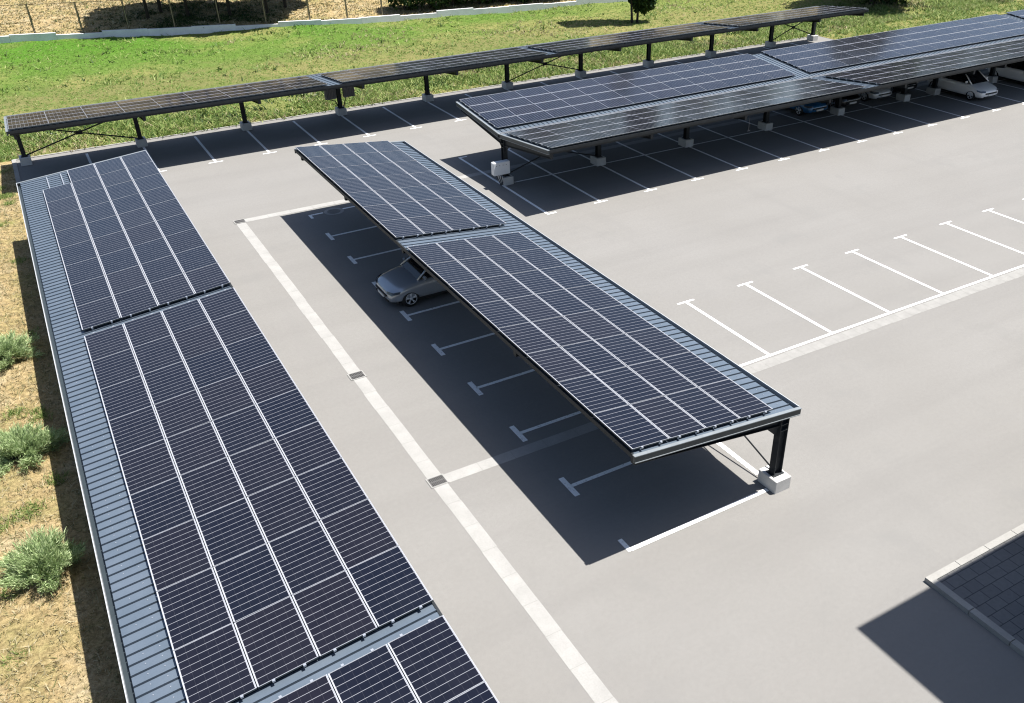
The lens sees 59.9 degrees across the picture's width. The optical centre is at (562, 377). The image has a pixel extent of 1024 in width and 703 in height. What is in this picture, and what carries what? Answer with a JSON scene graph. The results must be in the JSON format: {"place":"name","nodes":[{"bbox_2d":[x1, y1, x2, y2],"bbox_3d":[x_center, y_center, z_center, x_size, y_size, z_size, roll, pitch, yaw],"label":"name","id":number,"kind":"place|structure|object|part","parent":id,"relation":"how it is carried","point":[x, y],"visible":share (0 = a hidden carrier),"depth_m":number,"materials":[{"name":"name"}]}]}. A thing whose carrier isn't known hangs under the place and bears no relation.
{"place":"outdoors","nodes":[
{"label":"outdoors","id":0,"kind":"place"},
{"bbox_2d":[0,161,126,702],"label":"dry verge","id":1,"kind":"structure","parent":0,"point":[44,647],"depth_m":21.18,"materials":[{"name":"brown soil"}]},
{"bbox_2d":[0,328,44,370],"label":"juniper bush","id":2,"kind":"object","parent":1,"relation":"on","point":[11,347],"visible":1,"depth_m":28.48,"materials":[{"name":"green plant"}]},
{"bbox_2d":[0,419,70,476],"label":"juniper bush","id":3,"kind":"object","parent":1,"relation":"on","point":[23,443],"visible":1,"depth_m":23.93,"materials":[{"name":"green plant"}]},
{"bbox_2d":[0,169,72,670],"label":"verge weeds","id":4,"kind":"object","parent":1,"relation":"on","point":[18,410],"visible":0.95,"depth_m":23.32,"materials":[{"name":"green plant"}]},
{"bbox_2d":[0,524,86,595],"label":"juniper bush","id":5,"kind":"object","parent":1,"relation":"on","point":[50,556],"visible":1,"depth_m":19.96,"materials":[{"name":"green plant"}]},
{"bbox_2d":[0,0,575,37],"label":"soil slope","id":6,"kind":"structure","parent":0,"point":[57,27],"depth_m":77.41,"materials":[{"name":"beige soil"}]},
{"bbox_2d":[142,0,149,18],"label":"leafy tree","id":7,"kind":"object","parent":6,"relation":"on","point":[146,9],"depth_m":75.04,"materials":[{"name":"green plant"}]},
{"bbox_2d":[156,0,162,12],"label":"leafy tree","id":8,"kind":"object","parent":6,"relation":"on","point":[159,6],"depth_m":76.63,"materials":[{"name":"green plant"}]},
{"bbox_2d":[26,0,323,33],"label":"shade undergrowth","id":9,"kind":"object","parent":6,"relation":"on","point":[193,19],"visible":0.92,"depth_m":76.19,"materials":[{"name":"green plant"}]},
{"bbox_2d":[183,0,189,16],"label":"leafy tree","id":10,"kind":"object","parent":6,"relation":"on","point":[186,7],"depth_m":75.81,"materials":[{"name":"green plant"}]},
{"bbox_2d":[0,0,383,32],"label":"wire fence","id":11,"kind":"object","parent":6,"relation":"on","point":[215,4],"visible":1,"depth_m":72.57,"materials":[{"name":"metal"}]},
{"bbox_2d":[226,0,231,15],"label":"leafy tree","id":12,"kind":"object","parent":6,"relation":"on","point":[228,8],"depth_m":76.23,"materials":[{"name":"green plant"}]},
{"bbox_2d":[264,0,268,12],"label":"leafy tree","id":13,"kind":"object","parent":6,"relation":"on","point":[266,6],"depth_m":76.95,"materials":[{"name":"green plant"}]},
{"bbox_2d":[386,0,421,10],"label":"dense shrub","id":14,"kind":"object","parent":6,"relation":"on","point":[408,3],"visible":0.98,"depth_m":78.49,"materials":[{"name":"green plant"}]},
{"bbox_2d":[419,0,448,9],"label":"dense shrub","id":15,"kind":"object","parent":6,"relation":"on","point":[430,3],"visible":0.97,"depth_m":78.75,"materials":[{"name":"green plant"}]},
{"bbox_2d":[435,0,466,6],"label":"dense shrub","id":16,"kind":"object","parent":6,"relation":"on","point":[457,1],"visible":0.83,"depth_m":80.06,"materials":[{"name":"green plant"}]},
{"bbox_2d":[465,0,494,3],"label":"dense shrub","id":17,"kind":"object","parent":6,"relation":"on","point":[482,1],"visible":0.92,"depth_m":80.89,"materials":[{"name":"green plant"}]},
{"bbox_2d":[0,0,1023,161],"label":"meadow","id":18,"kind":"structure","parent":0,"point":[10,82],"depth_m":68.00,"materials":[{"name":"green plant"}]},
{"bbox_2d":[0,0,627,42],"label":"retaining wall","id":19,"kind":"structure","parent":18,"relation":"on","point":[172,31],"depth_m":74.67,"materials":[{"name":"concrete"}]},
{"bbox_2d":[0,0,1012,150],"bbox_3d":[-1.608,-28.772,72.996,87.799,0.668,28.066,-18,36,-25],"label":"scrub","id":20,"kind":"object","parent":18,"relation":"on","point":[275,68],"visible":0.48,"depth_m":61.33,"materials":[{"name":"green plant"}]},
{"bbox_2d":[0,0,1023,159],"bbox_3d":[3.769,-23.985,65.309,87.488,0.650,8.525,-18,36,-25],"label":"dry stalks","id":21,"kind":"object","parent":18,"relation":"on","point":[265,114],"visible":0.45,"depth_m":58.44,"materials":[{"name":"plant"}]},
{"bbox_2d":[628,0,656,22],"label":"meadow tree","id":22,"kind":"object","parent":18,"relation":"on","point":[643,7],"visible":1,"depth_m":74.88,"materials":[{"name":"green plant"}]},
{"bbox_2d":[866,0,906,5],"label":"spreading tree","id":23,"kind":"object","parent":18,"relation":"on","point":[889,2],"visible":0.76,"depth_m":80.49,"materials":[{"name":"green plant"}]},
{"bbox_2d":[16,36,1023,702],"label":"parking lot","id":24,"kind":"structure","parent":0,"point":[904,458],"depth_m":26.83,"materials":[{"name":"concrete"}]},
{"bbox_2d":[233,219,245,223],"bbox_3d":[-13.975,-6.765,38.452,0.487,0.018,0.420,-18,36,-25],"label":"drain grate","id":25,"kind":"object","parent":24,"relation":"on","point":[239,221],"visible":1,"depth_m":38.43,"materials":[{"name":"metal"}]},
{"bbox_2d":[16,150,498,702],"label":"solar carport","id":26,"kind":"object","parent":24,"relation":"on","point":[246,548],"visible":1,"depth_m":18.53,"materials":[{"name":"glass"}]},
{"bbox_2d":[324,208,343,214],"bbox_3d":[-10.127,-7.377,39.346,0.880,0.008,0.880,-18,36,-25],"label":"manhole cover","id":27,"kind":"object","parent":24,"relation":"on","point":[332,211],"visible":1,"depth_m":39.33,"materials":[{"name":"metal"}]},
{"bbox_2d":[375,257,447,306],"bbox_3d":[-4.521,-3.940,32.397,4.558,1.468,2.060,-18,36,-25],"label":"parked car","id":28,"kind":"object","parent":24,"relation":"on","point":[408,281],"visible":0.48,"depth_m":31.46,"materials":[{"name":"silver metal"}]},
{"bbox_3d":[-4.439,-3.897,31.510,1.420,0.480,0.220,-18,36,-25],"label":"side window","id":29,"kind":"part","parent":28,"relation":"part of","materials":[{"name":"black glass"}]},
{"bbox_2d":[12,35,818,182],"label":"edging kerb","id":30,"kind":"structure","parent":24,"relation":"on","point":[16,171],"depth_m":52.49,"materials":[{"name":"concrete"}]},
{"bbox_2d":[4,6,868,165],"bbox_3d":[-2.889,-18.767,54.682,55.070,3.106,5.180,-18,36,-25],"label":"solar carport","id":31,"kind":"object","parent":24,"relation":"on","point":[17,126],"visible":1,"depth_m":49.94,"materials":[{"name":"metal"}]},
{"bbox_2d":[324,89,338,107],"bbox_3d":[-13.413,-16.332,51.626,0.777,1.460,0.260,-18,36,-25],"label":"inverter box","id":32,"kind":"object","parent":31,"relation":"attached to","point":[329,94],"visible":0.69,"depth_m":51.46,"materials":[{"name":"black metal"}]},
{"bbox_2d":[342,87,354,107],"bbox_3d":[-12.569,-16.607,52.048,0.777,1.460,0.260,-18,36,-25],"label":"inverter box","id":33,"kind":"object","parent":31,"relation":"on","point":[348,92],"visible":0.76,"depth_m":51.92,"materials":[{"name":"black metal"}]},
{"bbox_2d":[294,141,801,493],"bbox_3d":[-2.772,-3.441,30.194,4.930,3.131,25.330,-18,36,-25],"label":"solar carport","id":34,"kind":"object","parent":24,"relation":"on","point":[637,380],"visible":1,"depth_m":24.82,"materials":[{"name":"glass"}]},
{"bbox_2d":[86,43,1023,551],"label":"parking markings","id":35,"kind":"object","parent":24,"relation":"on","point":[576,493],"visible":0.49,"depth_m":32.28,"materials":[{"name":"paint"}]},
{"bbox_2d":[237,70,1023,702],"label":"drainage channel","id":36,"kind":"object","parent":24,"relation":"on","point":[573,658],"visible":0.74,"depth_m":24.96,"materials":[{"name":"concrete"}]},
{"bbox_2d":[347,370,366,380],"bbox_3d":[-6.391,-0.065,27.611,0.487,0.018,0.420,-18,36,-25],"label":"drain grate","id":37,"kind":"object","parent":36,"relation":"on","point":[356,375],"visible":1,"depth_m":27.61,"materials":[{"name":"metal"}]},
{"bbox_2d":[425,473,448,488],"bbox_3d":[-3.258,2.699,23.139,0.487,0.018,0.420,-18,36,-25],"label":"drain grate","id":38,"kind":"object","parent":36,"relation":"on","point":[437,480],"visible":1,"depth_m":23.13,"materials":[{"name":"metal"}]},
{"bbox_2d":[456,10,1023,185],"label":"solar carport","id":39,"kind":"object","parent":24,"relation":"on","point":[548,121],"visible":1,"depth_m":46.71,"materials":[{"name":"glass"}]},
{"bbox_2d":[491,159,509,184],"bbox_3d":[-2.859,-9.531,41.515,0.870,1.207,0.346,-18,36,-25],"label":"inverter box","id":40,"kind":"object","parent":39,"relation":"attached to","point":[500,167],"visible":1,"depth_m":41.22,"materials":[{"name":"metal"}]},
{"bbox_2d":[787,102,828,115],"bbox_3d":[13.711,-16.625,52.236,2.060,1.528,4.258,-18,36,-25],"label":"parked car","id":41,"kind":"object","parent":24,"relation":"on","point":[809,108],"visible":0.32,"depth_m":50.89,"materials":[{"name":"blue paint"}]},
{"bbox_2d":[829,94,861,106],"bbox_3d":[15.928,-17.444,53.557,2.060,1.468,4.558,-18,36,-25],"label":"parked car","id":42,"kind":"object","parent":24,"relation":"on","point":[851,99],"visible":0.26,"depth_m":52.08,"materials":[{"name":"black paint"}]},
{"bbox_2d":[859,88,892,100],"bbox_3d":[18.239,-18.257,54.811,2.060,1.468,4.558,-18,36,-25],"label":"parked car","id":43,"kind":"object","parent":24,"relation":"on","point":[878,94],"visible":0.3,"depth_m":53.32,"materials":[{"name":"silver metal"}]},
{"bbox_2d":[890,82,917,92],"bbox_3d":[20.447,-19.186,56.194,2.060,1.528,4.258,-18,36,-25],"label":"parked car","id":44,"kind":"object","parent":24,"relation":"on","point":[910,86],"visible":0.14,"depth_m":54.88,"materials":[{"name":"black paint"}]},
{"bbox_2d":[927,70,998,100],"bbox_3d":[24.686,-18.246,54.613,2.060,1.528,4.258,-18,36,-25],"label":"parked car","id":45,"kind":"object","parent":24,"relation":"on","point":[976,85],"visible":0.7,"depth_m":53.75,"materials":[{"name":"white paint"}]},
{"bbox_3d":[24.252,-18.257,53.820,0.220,0.540,1.480,-18,36,-25],"label":"side window","id":46,"kind":"part","parent":45,"relation":"part of","materials":[{"name":"black glass"}]},
{"bbox_2d":[988,61,1023,82],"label":"parked car","id":47,"kind":"object","parent":24,"relation":"on","point":[1013,71],"visible":0.56,"depth_m":56.72,"materials":[{"name":"white paint"}]},
{"bbox_3d":[29.182,-19.767,56.136,0.220,0.540,1.480,-18,36,-25],"label":"side window","id":48,"kind":"part","parent":47,"relation":"part of","materials":[{"name":"black glass"}]},
{"bbox_2d":[818,2,1023,39],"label":"meadow corner","id":49,"kind":"object","parent":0,"point":[920,19],"visible":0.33,"depth_m":73.37,"materials":[{"name":"green plant"}]},
{"bbox_2d":[937,532,1023,644],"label":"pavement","id":50,"kind":"structure","parent":0,"point":[989,584],"depth_m":19.72,"materials":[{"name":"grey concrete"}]},
{"bbox_2d":[924,523,1023,656],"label":"pavement kerb","id":51,"kind":"structure","parent":50,"relation":"on","point":[992,627],"depth_m":19.56,"materials":[{"name":"concrete"}]}
]}

